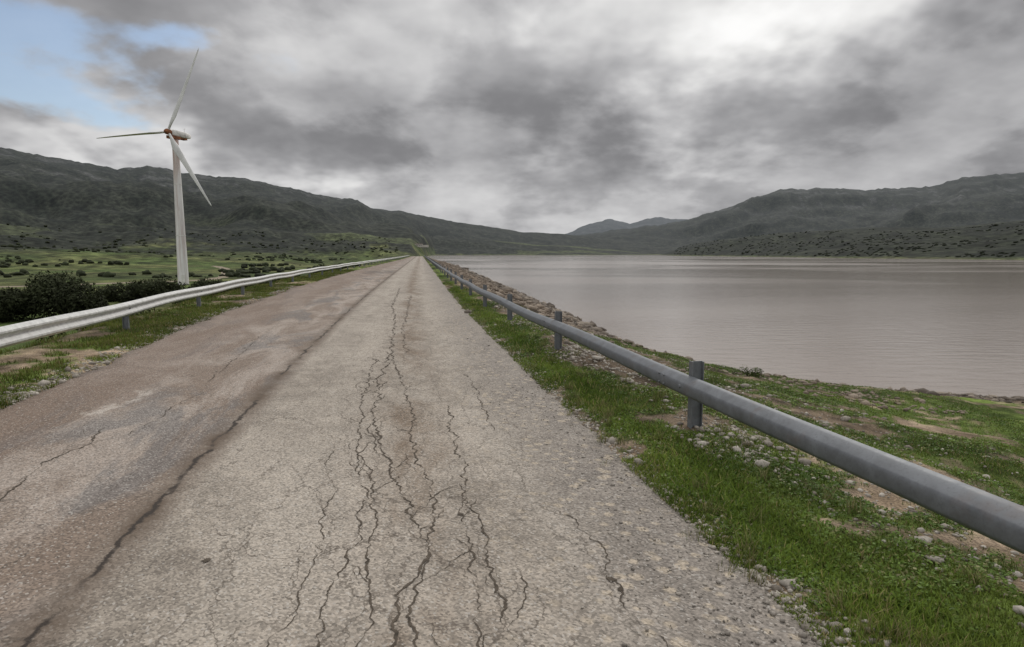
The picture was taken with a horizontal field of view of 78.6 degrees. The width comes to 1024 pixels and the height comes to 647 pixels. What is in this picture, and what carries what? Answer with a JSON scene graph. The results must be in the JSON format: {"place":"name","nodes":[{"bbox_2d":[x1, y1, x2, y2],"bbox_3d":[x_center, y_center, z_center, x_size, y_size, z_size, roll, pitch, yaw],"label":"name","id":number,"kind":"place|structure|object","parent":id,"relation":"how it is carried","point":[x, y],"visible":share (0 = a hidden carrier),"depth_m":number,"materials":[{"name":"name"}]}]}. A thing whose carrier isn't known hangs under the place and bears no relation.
{"place":"outdoors","nodes":[
{"label":"outdoors","id":0,"kind":"place"},
{"bbox_2d":[0,266,229,286],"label":"dirt track","id":1,"kind":"structure","parent":0,"point":[219,277],"depth_m":183.27,"materials":[{"name":"beige soil"}]},
{"bbox_2d":[0,256,821,646],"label":"road","id":2,"kind":"structure","parent":0,"point":[114,532],"depth_m":4.01,"materials":[{"name":"grey asphalt"}]},
{"bbox_2d":[0,289,667,646],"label":"road cracks","id":3,"kind":"object","parent":2,"relation":"on","point":[611,578],"visible":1,"depth_m":3.41,"materials":[{"name":"black asphalt"}]},
{"bbox_2d":[444,303,816,646],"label":"loose pebbles","id":4,"kind":"object","parent":2,"relation":"on","point":[802,634],"visible":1,"depth_m":3.29,"materials":[{"name":"stone"}]},
{"bbox_2d":[0,147,1023,646],"bbox_3d":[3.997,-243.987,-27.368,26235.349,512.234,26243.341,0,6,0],"label":"ground","id":5,"kind":"structure","parent":0,"point":[80,205],"depth_m":855.66,"materials":[{"name":"green plant"}]},
{"bbox_2d":[0,286,36,322],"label":"shrub","id":6,"kind":"object","parent":5,"relation":"on","point":[12,304],"visible":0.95,"depth_m":80.08,"materials":[{"name":"green plant"}]},
{"bbox_2d":[4,287,37,309],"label":"shrub","id":7,"kind":"object","parent":5,"relation":"on","point":[18,292],"visible":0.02,"depth_m":89.71,"materials":[{"name":"green plant"}]},
{"bbox_2d":[22,270,109,320],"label":"shrub","id":8,"kind":"object","parent":5,"relation":"on","point":[58,294],"visible":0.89,"depth_m":82.82,"materials":[{"name":"green plant"}]},
{"bbox_2d":[36,314,137,341],"bbox_3d":[-10.472,0.087,15.745,2.013,0.926,2.455,0,6,0],"label":"shrub","id":9,"kind":"object","parent":5,"relation":"on","point":[75,329],"visible":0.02,"depth_m":15.15,"materials":[{"name":"green plant"}]},
{"bbox_2d":[96,280,140,301],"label":"shrub","id":10,"kind":"object","parent":5,"relation":"on","point":[113,292],"visible":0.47,"depth_m":111.48,"materials":[{"name":"green plant"}]},
{"bbox_2d":[130,307,157,315],"bbox_3d":[-12.630,-0.137,21.275,2.018,0.982,2.051,5,8,39],"label":"shrub","id":11,"kind":"object","parent":5,"relation":"on","point":[149,311],"visible":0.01,"depth_m":21.17,"materials":[{"name":"green plant"}]},
{"bbox_2d":[96,48,211,284],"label":"wind turbine","id":12,"kind":"object","parent":5,"relation":"on","point":[174,136],"visible":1,"depth_m":160.37,"materials":[{"name":"paint"}]},
{"bbox_2d":[119,276,189,302],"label":"shrub","id":13,"kind":"object","parent":5,"relation":"on","point":[154,287],"visible":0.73,"depth_m":110.63,"materials":[{"name":"green plant"}]},
{"bbox_2d":[0,269,354,408],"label":"verge grass","id":14,"kind":"structure","parent":5,"relation":"on","point":[114,339],"depth_m":12.65,"materials":[{"name":"green plant"}]},
{"bbox_2d":[171,298,194,306],"bbox_3d":[-13.703,-0.776,27.006,1.857,0.849,1.670,-4,8,-35],"label":"shrub","id":15,"kind":"object","parent":5,"relation":"on","point":[177,302],"visible":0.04,"depth_m":26.67,"materials":[{"name":"green plant"}]},
{"bbox_2d":[0,223,397,277],"bbox_3d":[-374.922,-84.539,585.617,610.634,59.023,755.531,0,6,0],"label":"distant trees","id":16,"kind":"object","parent":5,"relation":"on","point":[252,269],"visible":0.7,"depth_m":383.94,"materials":[{"name":"green plant"}]},
{"bbox_2d":[0,255,408,348],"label":"guardrail","id":17,"kind":"object","parent":5,"relation":"on","point":[17,333],"visible":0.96,"depth_m":12.33,"materials":[{"name":"metal"}]},
{"bbox_2d":[189,277,226,296],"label":"shrub","id":18,"kind":"object","parent":5,"relation":"on","point":[203,281],"visible":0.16,"depth_m":115.91,"materials":[{"name":"green plant"}]},
{"bbox_2d":[222,280,268,292],"bbox_3d":[-14.287,-1.882,33.975,2.574,1.091,2.762,0,6,0],"label":"shrub","id":19,"kind":"object","parent":5,"relation":"on","point":[244,286],"visible":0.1,"depth_m":33.15,"materials":[{"name":"green plant"}]},
{"bbox_2d":[310,263,339,273],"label":"shrub","id":20,"kind":"object","parent":5,"relation":"on","point":[321,265],"visible":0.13,"depth_m":59.73,"materials":[{"name":"green plant"}]},
{"bbox_2d":[415,244,427,246],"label":"white farmhouse","id":21,"kind":"object","parent":5,"relation":"on","point":[419,245],"visible":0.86,"depth_m":999.52,"materials":[{"name":"ceramic"}]},
{"bbox_2d":[430,258,966,415],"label":"dam rubble","id":22,"kind":"object","parent":5,"relation":"on","point":[543,310],"visible":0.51,"depth_m":18.02,"materials":[{"name":"stone"}]},
{"bbox_2d":[424,255,1023,553],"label":"guardrail","id":23,"kind":"object","parent":5,"relation":"on","point":[991,516],"visible":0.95,"depth_m":3.67,"materials":[{"name":"metal"}]},
{"bbox_2d":[444,261,1023,403],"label":"shoreline rocks","id":24,"kind":"object","parent":5,"relation":"on","point":[591,325],"visible":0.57,"depth_m":33.54,"materials":[{"name":"stone"}]},
{"bbox_2d":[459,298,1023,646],"bbox_3d":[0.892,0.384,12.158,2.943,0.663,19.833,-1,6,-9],"label":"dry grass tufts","id":25,"kind":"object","parent":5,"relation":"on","point":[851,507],"visible":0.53,"depth_m":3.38,"materials":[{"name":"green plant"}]},
{"bbox_2d":[732,365,763,378],"bbox_3d":[5.640,1.165,14.751,0.816,0.384,0.566,-1,7,-12],"label":"shrub","id":26,"kind":"object","parent":5,"relation":"on","point":[755,372],"visible":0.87,"depth_m":14.74,"materials":[{"name":"green plant"}]},
{"bbox_2d":[674,221,1023,256],"bbox_3d":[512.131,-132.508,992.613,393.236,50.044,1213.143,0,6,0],"label":"distant trees","id":27,"kind":"object","parent":5,"relation":"on","point":[945,244],"visible":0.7,"depth_m":684.54,"materials":[{"name":"green plant"}]},
{"bbox_2d":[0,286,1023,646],"bbox_3d":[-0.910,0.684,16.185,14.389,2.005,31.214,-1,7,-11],"label":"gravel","id":28,"kind":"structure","parent":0,"point":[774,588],"depth_m":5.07,"materials":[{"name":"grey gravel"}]},
{"bbox_2d":[0,0,1023,233],"label":"sky","id":29,"kind":"structure","parent":0,"point":[541,116],"materials":[{"name":"grey"}]},
{"bbox_2d":[427,255,1023,397],"bbox_3d":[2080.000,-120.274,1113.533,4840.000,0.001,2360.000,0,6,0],"label":"lake water","id":30,"kind":"structure","parent":0,"point":[956,326],"depth_m":51.55,"materials":[{"name":"liquid"}]},
{"bbox_2d":[442,282,1023,646],"bbox_3d":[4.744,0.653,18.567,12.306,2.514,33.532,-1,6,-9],"label":"verge grass","id":31,"kind":"structure","parent":0,"point":[876,591],"depth_m":3.96,"materials":[{"name":"green plant"}]}
]}

